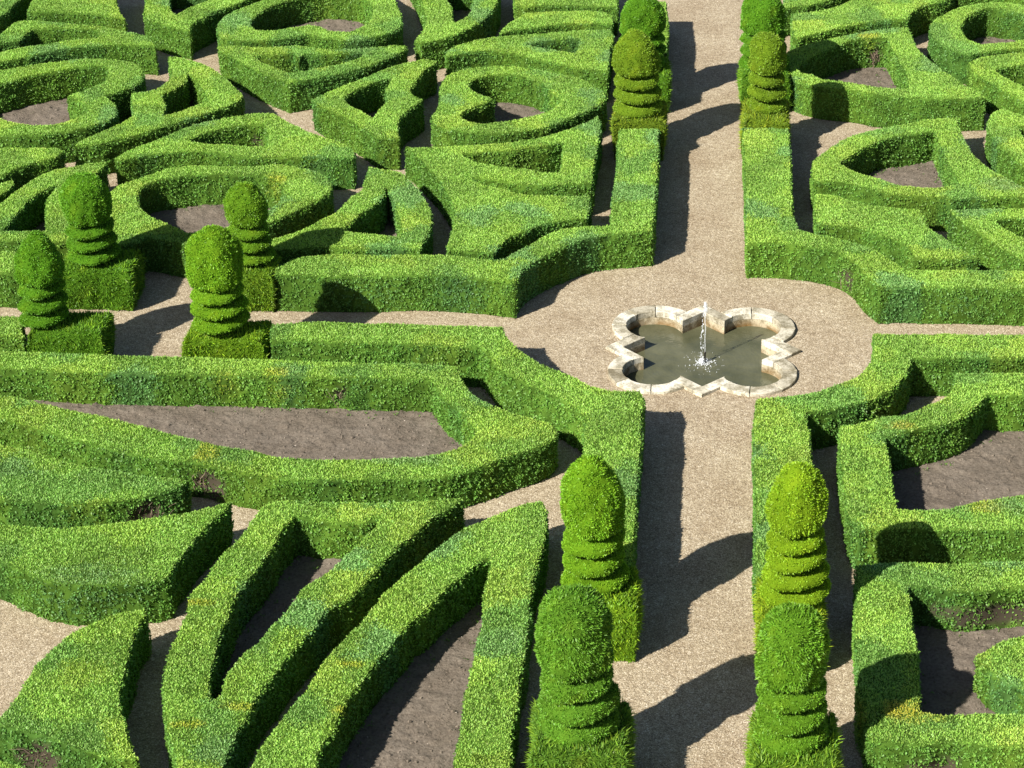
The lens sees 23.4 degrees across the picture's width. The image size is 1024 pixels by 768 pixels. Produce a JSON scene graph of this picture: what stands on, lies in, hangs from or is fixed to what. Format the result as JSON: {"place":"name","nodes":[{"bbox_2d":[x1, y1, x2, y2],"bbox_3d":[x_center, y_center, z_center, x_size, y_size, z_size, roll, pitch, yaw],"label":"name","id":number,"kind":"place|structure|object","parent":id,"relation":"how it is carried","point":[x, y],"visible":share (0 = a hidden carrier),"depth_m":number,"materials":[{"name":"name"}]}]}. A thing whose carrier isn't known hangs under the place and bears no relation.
{"place":"outdoors","nodes":[
{"label":"outdoors","id":0,"kind":"place"},
{"bbox_2d":[0,0,1023,767],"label":"ground","id":1,"kind":"structure","parent":0,"point":[686,680],"depth_m":39.40,"materials":[{"name":"beige gravel"}]},
{"bbox_2d":[0,179,14,202],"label":"box hedge","id":2,"kind":"object","parent":1,"relation":"on","point":[7,188],"visible":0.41,"depth_m":45.16,"materials":[{"name":"green plant"}]},
{"bbox_2d":[0,251,23,307],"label":"box hedge","id":3,"kind":"object","parent":1,"relation":"on","point":[10,297],"visible":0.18,"depth_m":42.18,"materials":[{"name":"green plant"}]},
{"bbox_2d":[0,761,23,767],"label":"box hedge","id":4,"kind":"object","parent":1,"relation":"on","point":[5,764],"visible":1,"depth_m":29.87,"materials":[{"name":"green plant"}]},
{"bbox_2d":[0,315,27,351],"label":"box hedge","id":5,"kind":"object","parent":1,"relation":"on","point":[13,334],"visible":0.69,"depth_m":39.98,"materials":[{"name":"green plant"}]},
{"bbox_2d":[0,0,32,34],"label":"box hedge","id":6,"kind":"object","parent":1,"relation":"on","point":[12,12],"visible":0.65,"depth_m":53.92,"materials":[{"name":"green plant"}]},
{"bbox_2d":[0,146,66,191],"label":"box hedge","id":7,"kind":"object","parent":1,"relation":"on","point":[20,167],"visible":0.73,"depth_m":46.30,"materials":[{"name":"green plant"}]},
{"bbox_2d":[0,98,69,125],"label":"soil","id":8,"kind":"structure","parent":1,"relation":"on","point":[32,113],"depth_m":49.92,"materials":[{"name":"brown soil"}]},
{"bbox_2d":[31,222,44,230],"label":"soil","id":9,"kind":"structure","parent":1,"relation":"on","point":[40,226],"depth_m":45.09,"materials":[{"name":"brown soil"}]},
{"bbox_2d":[0,162,109,259],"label":"box hedge","id":10,"kind":"object","parent":1,"relation":"on","point":[27,208],"visible":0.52,"depth_m":44.61,"materials":[{"name":"green plant"}]},
{"bbox_2d":[13,230,117,355],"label":"yew topiary","id":11,"kind":"object","parent":1,"relation":"on","point":[51,321],"visible":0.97,"depth_m":39.81,"materials":[{"name":"green plant"}]},
{"bbox_2d":[0,58,146,163],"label":"box hedge","id":12,"kind":"object","parent":1,"relation":"on","point":[96,92],"visible":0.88,"depth_m":49.62,"materials":[{"name":"green plant"}]},
{"bbox_2d":[0,609,151,767],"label":"box hedge","id":13,"kind":"object","parent":1,"relation":"on","point":[70,705],"visible":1,"depth_m":31.01,"materials":[{"name":"green plant"}]},
{"bbox_2d":[26,0,127,31],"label":"box hedge","id":14,"kind":"object","parent":1,"relation":"on","point":[105,13],"visible":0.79,"depth_m":53.45,"materials":[{"name":"green plant"}]},
{"bbox_2d":[0,20,159,75],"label":"box hedge","id":15,"kind":"object","parent":1,"relation":"on","point":[24,43],"visible":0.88,"depth_m":51.70,"materials":[{"name":"green plant"}]},
{"bbox_2d":[0,444,191,528],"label":"box hedge","id":16,"kind":"object","parent":1,"relation":"on","point":[37,490],"visible":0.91,"depth_m":35.67,"materials":[{"name":"green plant"}]},
{"bbox_2d":[58,172,147,311],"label":"yew topiary","id":17,"kind":"object","parent":1,"relation":"on","point":[103,270],"visible":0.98,"depth_m":41.85,"materials":[{"name":"green plant"}]},
{"bbox_2d":[0,501,233,625],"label":"box hedge","id":18,"kind":"object","parent":1,"relation":"on","point":[155,567],"visible":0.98,"depth_m":33.97,"materials":[{"name":"green plant"}]},
{"bbox_2d":[73,56,244,173],"bbox_3d":[-6.579,-5.240,48.740,2.372,0.707,4.974,6,29,14],"label":"box hedge","id":19,"kind":"object","parent":1,"relation":"on","point":[211,94],"visible":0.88,"depth_m":48.41,"materials":[{"name":"green plant"}]},
{"bbox_2d":[172,9,185,14],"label":"soil","id":20,"kind":"structure","parent":1,"relation":"on","point":[178,11],"depth_m":55.11,"materials":[{"name":"brown soil"}]},
{"bbox_2d":[142,0,260,59],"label":"box hedge","id":21,"kind":"object","parent":1,"relation":"on","point":[189,32],"visible":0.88,"depth_m":53.01,"materials":[{"name":"green plant"}]},
{"bbox_2d":[148,204,270,232],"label":"soil","id":22,"kind":"structure","parent":1,"relation":"on","point":[190,220],"depth_m":45.36,"materials":[{"name":"brown soil"}]},
{"bbox_2d":[110,164,334,277],"bbox_3d":[-5.345,-2.975,44.514,4.137,0.711,3.678,1,29,5],"label":"box hedge","id":23,"kind":"object","parent":1,"relation":"on","point":[297,198],"visible":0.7,"depth_m":44.84,"materials":[{"name":"green plant"}]},
{"bbox_2d":[179,224,272,359],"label":"yew topiary","id":24,"kind":"object","parent":1,"relation":"on","point":[222,325],"visible":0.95,"depth_m":39.41,"materials":[{"name":"green plant"}]},
{"bbox_2d":[114,113,357,189],"bbox_3d":[-5.106,-4.436,47.198,4.580,0.709,2.507,1,29,5],"label":"box hedge","id":25,"kind":"object","parent":1,"relation":"on","point":[253,139],"visible":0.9,"depth_m":46.54,"materials":[{"name":"green plant"}]},
{"bbox_2d":[30,400,461,459],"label":"soil","id":26,"kind":"structure","parent":1,"relation":"on","point":[272,424],"depth_m":38.35,"materials":[{"name":"brown soil"}]},
{"bbox_2d":[222,181,282,312],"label":"yew topiary","id":27,"kind":"object","parent":1,"relation":"on","point":[246,207],"visible":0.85,"depth_m":41.62,"materials":[{"name":"green plant"}]},
{"bbox_2d":[0,351,558,509],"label":"box hedge","id":28,"kind":"object","parent":1,"relation":"on","point":[500,451],"visible":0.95,"depth_m":37.40,"materials":[{"name":"green plant"}]},
{"bbox_2d":[218,555,340,696],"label":"soil","id":29,"kind":"structure","parent":1,"relation":"on","point":[305,568],"depth_m":34.15,"materials":[{"name":"brown soil"}]},
{"bbox_2d":[215,0,403,55],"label":"box hedge","id":30,"kind":"object","parent":1,"relation":"on","point":[263,23],"visible":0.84,"depth_m":52.52,"materials":[{"name":"green plant"}]},
{"bbox_2d":[217,44,408,113],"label":"box hedge","id":31,"kind":"object","parent":1,"relation":"on","point":[292,79],"visible":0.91,"depth_m":50.53,"materials":[{"name":"green plant"}]},
{"bbox_2d":[161,497,465,767],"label":"box hedge","id":32,"kind":"object","parent":1,"relation":"on","point":[378,549],"visible":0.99,"depth_m":32.98,"materials":[{"name":"green plant"}]},
{"bbox_2d":[285,19,364,31],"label":"soil","id":33,"kind":"structure","parent":1,"relation":"on","point":[333,25],"depth_m":54.11,"materials":[{"name":"brown soil"}]},
{"bbox_2d":[271,166,433,263],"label":"box hedge","id":34,"kind":"object","parent":1,"relation":"on","point":[355,224],"visible":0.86,"depth_m":43.52,"materials":[{"name":"green plant"}]},
{"bbox_2d":[368,111,377,117],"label":"soil","id":35,"kind":"structure","parent":1,"relation":"on","point":[371,114],"depth_m":49.56,"materials":[{"name":"brown soil"}]},
{"bbox_2d":[311,59,438,169],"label":"box hedge","id":36,"kind":"object","parent":1,"relation":"on","point":[395,96],"visible":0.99,"depth_m":48.42,"materials":[{"name":"green plant"}]},
{"bbox_2d":[378,218,396,236],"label":"soil","id":37,"kind":"structure","parent":1,"relation":"on","point":[392,233],"depth_m":44.68,"materials":[{"name":"brown soil"}]},
{"bbox_2d":[250,501,549,767],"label":"box hedge","id":38,"kind":"object","parent":1,"relation":"on","point":[497,565],"visible":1,"depth_m":32.06,"materials":[{"name":"green plant"}]},
{"bbox_2d":[337,601,482,767],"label":"soil","id":39,"kind":"structure","parent":1,"relation":"on","point":[395,735],"depth_m":31.76,"materials":[{"name":"brown soil"}]},
{"bbox_2d":[1,15,1018,767],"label":"weeds","id":40,"kind":"object","parent":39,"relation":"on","point":[431,423],"visible":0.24,"depth_m":36.95,"materials":[{"name":"green plant"}]},
{"bbox_2d":[410,0,500,69],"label":"box hedge","id":41,"kind":"object","parent":1,"relation":"on","point":[442,31],"visible":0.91,"depth_m":52.45,"materials":[{"name":"green plant"}]},
{"bbox_2d":[269,321,646,567],"bbox_3d":[0.080,0.726,37.400,3.871,0.786,9.555,-18,33,-28],"label":"box hedge","id":42,"kind":"object","parent":1,"relation":"on","point":[503,371],"visible":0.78,"depth_m":38.55,"materials":[{"name":"green plant"}]},
{"bbox_2d":[453,10,471,22],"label":"soil","id":43,"kind":"structure","parent":1,"relation":"on","point":[460,14],"depth_m":54.56,"materials":[{"name":"brown soil"}]},
{"bbox_2d":[274,128,660,318],"bbox_3d":[0.369,-2.599,43.573,9.199,0.729,3.698,-25,37,-37],"label":"box hedge","id":44,"kind":"object","parent":1,"relation":"on","point":[511,285],"visible":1,"depth_m":41.98,"materials":[{"name":"green plant"}]},
{"bbox_2d":[405,115,602,259],"bbox_3d":[-0.301,-3.458,45.205,3.713,0.707,6.265,1,29,5],"label":"box hedge","id":45,"kind":"object","parent":1,"relation":"on","point":[495,201],"visible":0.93,"depth_m":44.94,"materials":[{"name":"green plant"}]},
{"bbox_2d":[2,11,1023,767],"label":"clods","id":46,"kind":"object","parent":1,"relation":"on","point":[448,445],"visible":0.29,"depth_m":36.96,"materials":[{"name":"soil"}]},
{"bbox_2d":[430,66,607,147],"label":"box hedge","id":47,"kind":"object","parent":1,"relation":"on","point":[463,114],"visible":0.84,"depth_m":48.44,"materials":[{"name":"green plant"}]},
{"bbox_2d":[494,103,543,121],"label":"soil","id":48,"kind":"structure","parent":1,"relation":"on","point":[501,112],"depth_m":49.52,"materials":[{"name":"brown soil"}]},
{"bbox_2d":[444,29,614,101],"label":"box hedge","id":49,"kind":"object","parent":1,"relation":"on","point":[586,56],"visible":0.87,"depth_m":50.83,"materials":[{"name":"green plant"}]},
{"bbox_2d":[498,10,613,36],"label":"box hedge","id":50,"kind":"object","parent":1,"relation":"on","point":[545,22],"visible":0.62,"depth_m":52.22,"materials":[{"name":"green plant"}]},
{"bbox_2d":[512,0,619,36],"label":"box hedge","id":51,"kind":"object","parent":1,"relation":"on","point":[520,8],"visible":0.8,"depth_m":53.21,"materials":[{"name":"green plant"}]},
{"bbox_2d":[139,109,1007,758],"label":"pebbles","id":52,"kind":"object","parent":1,"relation":"on","point":[405,679],"visible":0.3,"depth_m":36.67,"materials":[{"name":"grey stone"}]},
{"bbox_2d":[521,582,636,767],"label":"yew topiary","id":53,"kind":"object","parent":1,"relation":"on","point":[581,716],"visible":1,"depth_m":29.49,"materials":[{"name":"green plant"}]},
{"bbox_2d":[559,454,645,662],"bbox_3d":[1.172,2.223,32.557,1.211,2.735,1.310,1,29,5],"label":"yew topiary","id":54,"kind":"object","parent":1,"relation":"on","point":[592,502],"visible":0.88,"depth_m":32.36,"materials":[{"name":"green plant"}]},
{"bbox_2d":[608,27,669,160],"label":"yew topiary","id":55,"kind":"object","parent":1,"relation":"on","point":[636,61],"visible":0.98,"depth_m":46.94,"materials":[{"name":"green plant"}]},
{"bbox_2d":[618,0,671,111],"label":"yew topiary","id":56,"kind":"object","parent":1,"relation":"on","point":[648,17],"visible":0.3,"depth_m":48.80,"materials":[{"name":"green plant"}]},
{"bbox_2d":[624,1,669,58],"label":"box hedge","id":57,"kind":"object","parent":1,"relation":"on","point":[666,32],"visible":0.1,"depth_m":51.62,"materials":[{"name":"green plant"}]},
{"bbox_2d":[606,305,800,397],"bbox_3d":[3.130,-0.350,40.543,3.188,0.563,3.188,1,29,5],"label":"fountain","id":58,"kind":"object","parent":1,"relation":"in","point":[777,349],"visible":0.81,"depth_m":40.65,"materials":[{"name":"stone"}]},
{"bbox_2d":[626,324,778,389],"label":"water","id":59,"kind":"structure","parent":58,"relation":"in","point":[671,354],"depth_m":40.68,"materials":[{"name":"liquid"}]},
{"bbox_2d":[736,0,792,111],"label":"yew topiary","id":60,"kind":"object","parent":1,"relation":"on","point":[757,16],"visible":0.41,"depth_m":48.82,"materials":[{"name":"green plant"}]},
{"bbox_2d":[737,31,791,156],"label":"yew topiary","id":61,"kind":"object","parent":1,"relation":"on","point":[766,105],"visible":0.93,"depth_m":46.93,"materials":[{"name":"green plant"}]},
{"bbox_2d":[750,461,831,666],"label":"yew topiary","id":62,"kind":"object","parent":1,"relation":"on","point":[796,568],"visible":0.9,"depth_m":31.97,"materials":[{"name":"green plant"}]},
{"bbox_2d":[741,600,844,767],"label":"yew topiary","id":63,"kind":"object","parent":1,"relation":"on","point":[792,723],"visible":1,"depth_m":29.21,"materials":[{"name":"green plant"}]},
{"bbox_2d":[782,0,849,35],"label":"box hedge","id":64,"kind":"object","parent":1,"relation":"on","point":[796,6],"visible":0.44,"depth_m":52.98,"materials":[{"name":"green plant"}]},
{"bbox_2d":[825,67,895,88],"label":"soil","id":65,"kind":"structure","parent":1,"relation":"on","point":[857,77],"depth_m":50.80,"materials":[{"name":"brown soil"}]},
{"bbox_2d":[790,0,957,49],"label":"box hedge","id":66,"kind":"object","parent":1,"relation":"on","point":[915,17],"visible":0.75,"depth_m":52.24,"materials":[{"name":"green plant"}]},
{"bbox_2d":[741,127,1023,325],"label":"box hedge","id":67,"kind":"object","parent":1,"relation":"on","point":[879,288],"visible":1,"depth_m":42.07,"materials":[{"name":"green plant"}]},
{"bbox_2d":[787,27,986,130],"bbox_3d":[7.162,-6.024,49.611,3.363,0.727,4.243,-8,29,-12],"label":"box hedge","id":68,"kind":"object","parent":1,"relation":"on","point":[925,88],"visible":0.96,"depth_m":48.87,"materials":[{"name":"green plant"}]},
{"bbox_2d":[750,333,1023,621],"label":"box hedge","id":69,"kind":"object","parent":1,"relation":"on","point":[895,374],"visible":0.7,"depth_m":37.71,"materials":[{"name":"green plant"}]},
{"bbox_2d":[812,193,980,270],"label":"box hedge","id":70,"kind":"object","parent":1,"relation":"on","point":[907,239],"visible":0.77,"depth_m":42.88,"materials":[{"name":"green plant"}]},
{"bbox_2d":[867,161,943,187],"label":"soil","id":71,"kind":"structure","parent":1,"relation":"on","point":[911,172],"depth_m":46.39,"materials":[{"name":"brown soil"}]},
{"bbox_2d":[809,117,1023,231],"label":"box hedge","id":72,"kind":"object","parent":1,"relation":"on","point":[848,165],"visible":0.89,"depth_m":45.05,"materials":[{"name":"green plant"}]},
{"bbox_2d":[835,372,1023,569],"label":"box hedge","id":73,"kind":"object","parent":1,"relation":"on","point":[878,526],"visible":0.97,"depth_m":35.33,"materials":[{"name":"green plant"}]},
{"bbox_2d":[851,561,1023,767],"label":"box hedge","id":74,"kind":"object","parent":1,"relation":"on","point":[894,603],"visible":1,"depth_m":31.60,"materials":[{"name":"green plant"}]},
{"bbox_2d":[891,430,1023,509],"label":"soil","id":75,"kind":"structure","parent":1,"relation":"on","point":[973,476],"depth_m":36.66,"materials":[{"name":"brown soil"}]},
{"bbox_2d":[913,625,1023,715],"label":"soil","id":76,"kind":"structure","parent":1,"relation":"on","point":[944,661],"depth_m":32.44,"materials":[{"name":"brown soil"}]},
{"bbox_2d":[927,2,1023,84],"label":"box hedge","id":77,"kind":"object","parent":1,"relation":"on","point":[954,49],"visible":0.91,"depth_m":51.60,"materials":[{"name":"green plant"}]},
{"bbox_2d":[946,207,1023,271],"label":"box hedge","id":78,"kind":"object","parent":1,"relation":"on","point":[991,239],"visible":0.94,"depth_m":42.88,"materials":[{"name":"green plant"}]},
{"bbox_2d":[957,0,1023,7],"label":"box hedge","id":79,"kind":"object","parent":1,"relation":"on","point":[961,3],"visible":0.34,"depth_m":53.35,"materials":[{"name":"green plant"}]},
{"bbox_2d":[972,37,1015,43],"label":"soil","id":80,"kind":"structure","parent":1,"relation":"on","point":[990,39],"depth_m":52.57,"materials":[{"name":"brown soil"}]},
{"bbox_2d":[966,52,1023,114],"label":"box hedge","id":81,"kind":"object","parent":1,"relation":"on","point":[997,81],"visible":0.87,"depth_m":49.17,"materials":[{"name":"green plant"}]},
{"bbox_2d":[972,635,1023,714],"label":"box hedge","id":82,"kind":"object","parent":1,"relation":"on","point":[998,684],"visible":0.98,"depth_m":31.42,"materials":[{"name":"green plant"}]},
{"bbox_2d":[984,109,1023,186],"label":"box hedge","id":83,"kind":"object","parent":1,"relation":"on","point":[1004,147],"visible":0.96,"depth_m":46.30,"materials":[{"name":"green plant"}]}
]}

